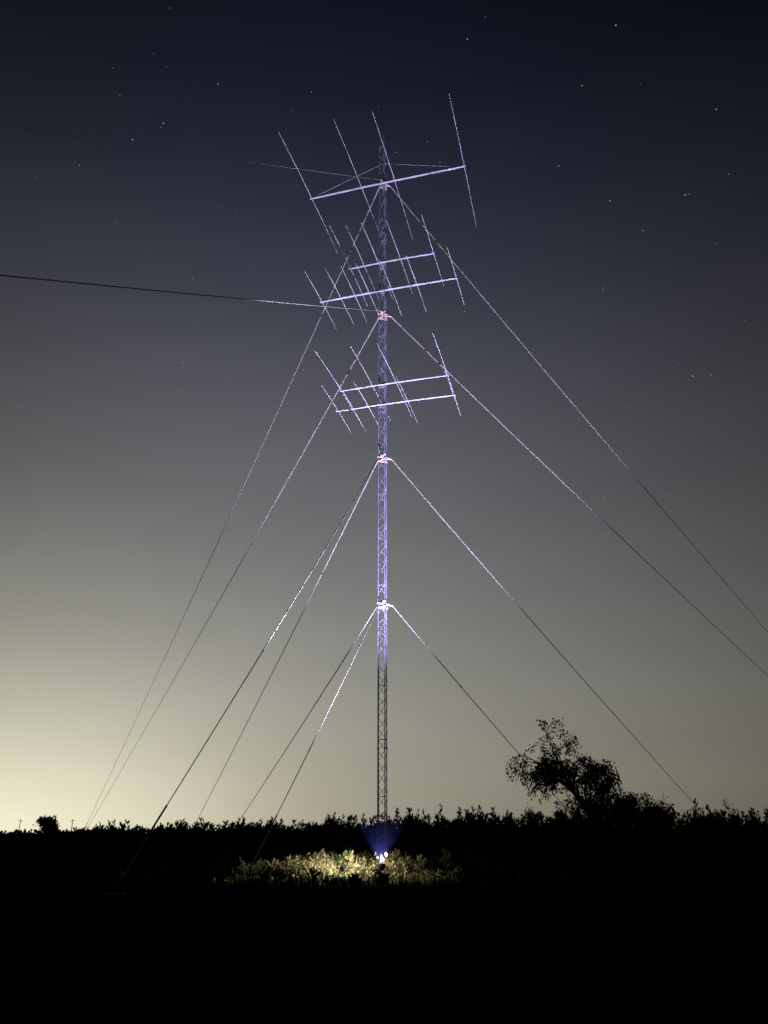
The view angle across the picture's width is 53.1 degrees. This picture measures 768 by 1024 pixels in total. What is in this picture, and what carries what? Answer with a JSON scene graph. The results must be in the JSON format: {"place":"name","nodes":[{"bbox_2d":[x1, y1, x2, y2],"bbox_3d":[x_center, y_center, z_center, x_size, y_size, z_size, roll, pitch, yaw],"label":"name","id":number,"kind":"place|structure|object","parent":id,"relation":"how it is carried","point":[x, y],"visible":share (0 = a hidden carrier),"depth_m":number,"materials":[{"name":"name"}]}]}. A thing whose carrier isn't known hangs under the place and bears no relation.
{"place":"outdoors","nodes":[
{"label":"outdoors","id":0,"kind":"place"},
{"bbox_2d":[0,833,767,1023],"bbox_3d":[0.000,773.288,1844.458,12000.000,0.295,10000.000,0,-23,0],"label":"ground","id":1,"kind":"structure","parent":0,"point":[365,967],"depth_m":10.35,"materials":[{"name":"plant"}]},
{"bbox_2d":[33,814,59,834],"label":"tree","id":2,"kind":"object","parent":1,"relation":"on","point":[49,824],"visible":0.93,"depth_m":183.91,"materials":[{"name":"green plant"}]},
{"bbox_2d":[102,871,129,896],"bbox_3d":[-7.344,10.354,21.202,0.600,0.799,0.600,0,-23,0],"label":"guy anchor","id":3,"kind":"object","parent":1,"relation":"on","point":[120,883],"visible":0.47,"depth_m":21.17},
{"bbox_2d":[219,607,376,850],"bbox_3d":[-6.033,14.891,50.829,0.098,14.298,16.761,19,-29,-38],"label":"guy wire","id":4,"kind":"object","parent":1,"relation":"on","point":[307,716],"visible":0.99,"depth_m":50.01,"materials":[{"name":"grey metal"}]},
{"bbox_2d":[249,602,380,870],"bbox_3d":[-2.576,9.324,37.521,0.098,14.296,15.264,-7,-24,16],"label":"guy wire","id":5,"kind":"object","parent":1,"relation":"on","point":[312,742],"visible":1,"depth_m":34.65,"materials":[{"name":"silver metal"}]},
{"bbox_2d":[214,850,464,885],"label":"dry grass","id":6,"kind":"structure","parent":1,"relation":"on","point":[329,869],"depth_m":27.68,"materials":[{"name":"beige plant"}]},
{"bbox_2d":[371,135,394,861],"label":"radio tower","id":7,"kind":"structure","parent":1,"relation":"on","point":[384,603],"depth_m":49.66,"materials":[{"name":"metal"}]},
{"bbox_2d":[0,275,377,310],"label":"guy wire","id":8,"kind":"object","parent":7,"relation":"attached to","point":[166,291],"visible":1,"depth_m":25.93,"materials":[{"name":"grey metal"}]},
{"bbox_2d":[6,126,379,179],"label":"guy wire","id":9,"kind":"object","parent":7,"relation":"attached to","point":[224,158],"visible":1,"depth_m":35.37,"materials":[{"name":"grey metal"}]},
{"bbox_2d":[84,190,378,829],"bbox_3d":[-14.495,2.741,66.100,0.101,48.496,42.074,19,-29,-38],"label":"guy wire","id":10,"kind":"object","parent":7,"relation":"attached to","point":[265,438],"visible":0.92,"depth_m":63.89,"materials":[{"name":"grey metal"}]},
{"bbox_2d":[87,319,377,828],"bbox_3d":[-14.496,8.506,63.689,0.101,36.004,42.066,19,-29,-38],"label":"guy wire","id":11,"kind":"object","parent":7,"relation":"attached to","point":[268,513],"visible":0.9,"depth_m":60.13,"materials":[{"name":"grey metal"}]},
{"bbox_2d":[118,455,380,882],"bbox_3d":[-3.789,3.235,36.050,0.098,24.394,23.066,-7,-24,17],"label":"guy wire","id":12,"kind":"object","parent":7,"relation":"attached to","point":[143,842],"visible":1,"depth_m":28.32,"materials":[{"name":"grey metal"}]},
{"bbox_2d":[182,462,377,849],"bbox_3d":[-7.800,10.995,54.600,0.098,24.393,22.067,19,-29,-38],"label":"guy wire","id":13,"kind":"object","parent":7,"relation":"attached to","point":[291,634],"visible":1,"depth_m":53.76,"materials":[{"name":"grey metal"}]},
{"bbox_2d":[278,94,476,253],"bbox_3d":[0.143,-26.877,60.636,12.602,2.631,13.400,-6,-23,14],"label":"yagi antenna","id":14,"kind":"object","parent":7,"relation":"attached to","point":[385,182],"visible":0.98,"depth_m":60.12,"materials":[{"name":"metal"}]},
{"bbox_2d":[305,248,463,327],"bbox_3d":[0.196,-16.294,56.020,10.400,0.340,7.000,-7,-24,15],"label":"yagi antenna","id":15,"kind":"object","parent":7,"relation":"attached to","point":[379,291],"visible":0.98,"depth_m":56.12,"materials":[{"name":"metal"}]},
{"bbox_2d":[330,215,443,303],"bbox_3d":[0.503,-18.700,57.005,6.602,0.340,9.200,-7,-24,15],"label":"yagi antenna","id":16,"kind":"object","parent":7,"relation":"attached to","point":[378,262],"visible":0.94,"depth_m":56.97,"materials":[{"name":"metal"}]},
{"bbox_2d":[315,335,459,424],"bbox_3d":[0.637,-8.903,52.957,7.771,0.340,10.201,-6,-23,14],"label":"yagi antenna","id":17,"kind":"object","parent":7,"relation":"attached to","point":[380,385],"visible":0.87,"depth_m":52.88,"materials":[{"name":"metal"}]},
{"bbox_2d":[321,372,460,433],"bbox_3d":[0.754,-7.378,52.458,8.398,0.340,6.799,-5,-23,12],"label":"yagi antenna","id":18,"kind":"object","parent":7,"relation":"attached to","point":[380,405],"visible":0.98,"depth_m":52.41,"materials":[{"name":"metal"}]},
{"bbox_2d":[392,606,609,856],"bbox_3d":[6.783,12.892,46.049,12.867,14.293,0.098,5,-23,-11],"label":"guy wire","id":19,"kind":"object","parent":7,"relation":"attached to","point":[495,726],"visible":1,"depth_m":46.10,"materials":[{"name":"grey metal"}]},
{"bbox_2d":[392,460,740,854],"bbox_3d":[10.991,8.575,48.815,21.468,24.392,0.098,5,-23,-11],"label":"guy wire","id":20,"kind":"object","parent":7,"relation":"attached to","point":[553,645],"visible":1,"depth_m":48.95,"materials":[{"name":"grey metal"}]},
{"bbox_2d":[390,186,767,631],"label":"guy wire","id":21,"kind":"object","parent":7,"relation":"attached to","point":[552,379],"visible":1,"depth_m":57.06,"materials":[{"name":"grey metal"}]},
{"bbox_2d":[391,316,767,675],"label":"guy wire","id":22,"kind":"object","parent":7,"relation":"attached to","point":[549,469],"visible":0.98,"depth_m":53.91,"materials":[{"name":"grey metal"}]},
{"bbox_2d":[377,863,388,881],"bbox_3d":[-0.096,12.742,27.106,0.578,0.628,0.509,0,-23,0],"label":"flood light","id":23,"kind":"object","parent":1,"relation":"on","point":[379,864],"visible":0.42,"depth_m":27.18,"materials":[{"name":"black metal"}]},
{"bbox_2d":[0,798,767,853],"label":"distant tree line","id":24,"kind":"object","parent":1,"relation":"on","point":[467,830],"visible":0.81,"depth_m":68.38,"materials":[{"name":"green plant"}]},
{"bbox_2d":[56,846,724,890],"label":"weeds","id":25,"kind":"object","parent":1,"relation":"on","point":[471,866],"visible":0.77,"depth_m":27.35,"materials":[{"name":"green plant"}]},
{"bbox_2d":[498,805,545,851],"bbox_3d":[10.551,23.811,57.385,3.942,4.003,2.795,6,-23,-14],"label":"bush","id":26,"kind":"object","parent":1,"relation":"on","point":[532,828],"visible":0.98,"depth_m":57.52,"materials":[{"name":"green plant"}]},
{"bbox_2d":[505,718,621,857],"bbox_3d":[13.180,19.992,55.645,7.426,9.938,7.342,-17,-28,36],"label":"tree","id":27,"kind":"object","parent":1,"relation":"on","point":[551,773],"visible":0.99,"depth_m":55.33,"materials":[{"name":"green plant"}]},
{"bbox_2d":[549,803,597,856],"bbox_3d":[13.969,23.537,56.963,4.132,4.115,3.881,-13,-26,29],"label":"bush","id":28,"kind":"object","parent":1,"relation":"on","point":[569,829],"visible":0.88,"depth_m":56.47,"materials":[{"name":"green plant"}]},
{"bbox_2d":[553,788,640,855],"bbox_3d":[16.162,22.874,56.664,6.271,5.156,5.141,-21,-30,40],"label":"bush","id":29,"kind":"object","parent":1,"relation":"on","point":[615,821],"visible":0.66,"depth_m":56.24,"materials":[{"name":"green plant"}]},
{"bbox_2d":[605,787,683,856],"bbox_3d":[19.058,22.825,56.846,5.446,5.362,6.469,0,-23,0],"label":"tree","id":30,"kind":"object","parent":1,"relation":"on","point":[645,815],"visible":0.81,"depth_m":56.33,"materials":[{"name":"green plant"}]},
{"bbox_2d":[635,793,692,856],"bbox_3d":[20.738,23.925,58.487,4.609,4.601,4.168,-15,-27,32],"label":"bush","id":31,"kind":"object","parent":1,"relation":"on","point":[653,834],"visible":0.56,"depth_m":57.67,"materials":[{"name":"green plant"}]},
{"bbox_2d":[700,799,755,853],"bbox_3d":[26.031,24.271,58.943,3.449,4.262,3.515,16,-27,-33],"label":"bush","id":32,"kind":"object","parent":1,"relation":"on","point":[728,830],"visible":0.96,"depth_m":58.81,"materials":[{"name":"green plant"}]},
{"bbox_2d":[0,0,767,832],"label":"sky","id":33,"kind":"structure","parent":0,"point":[657,335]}
]}

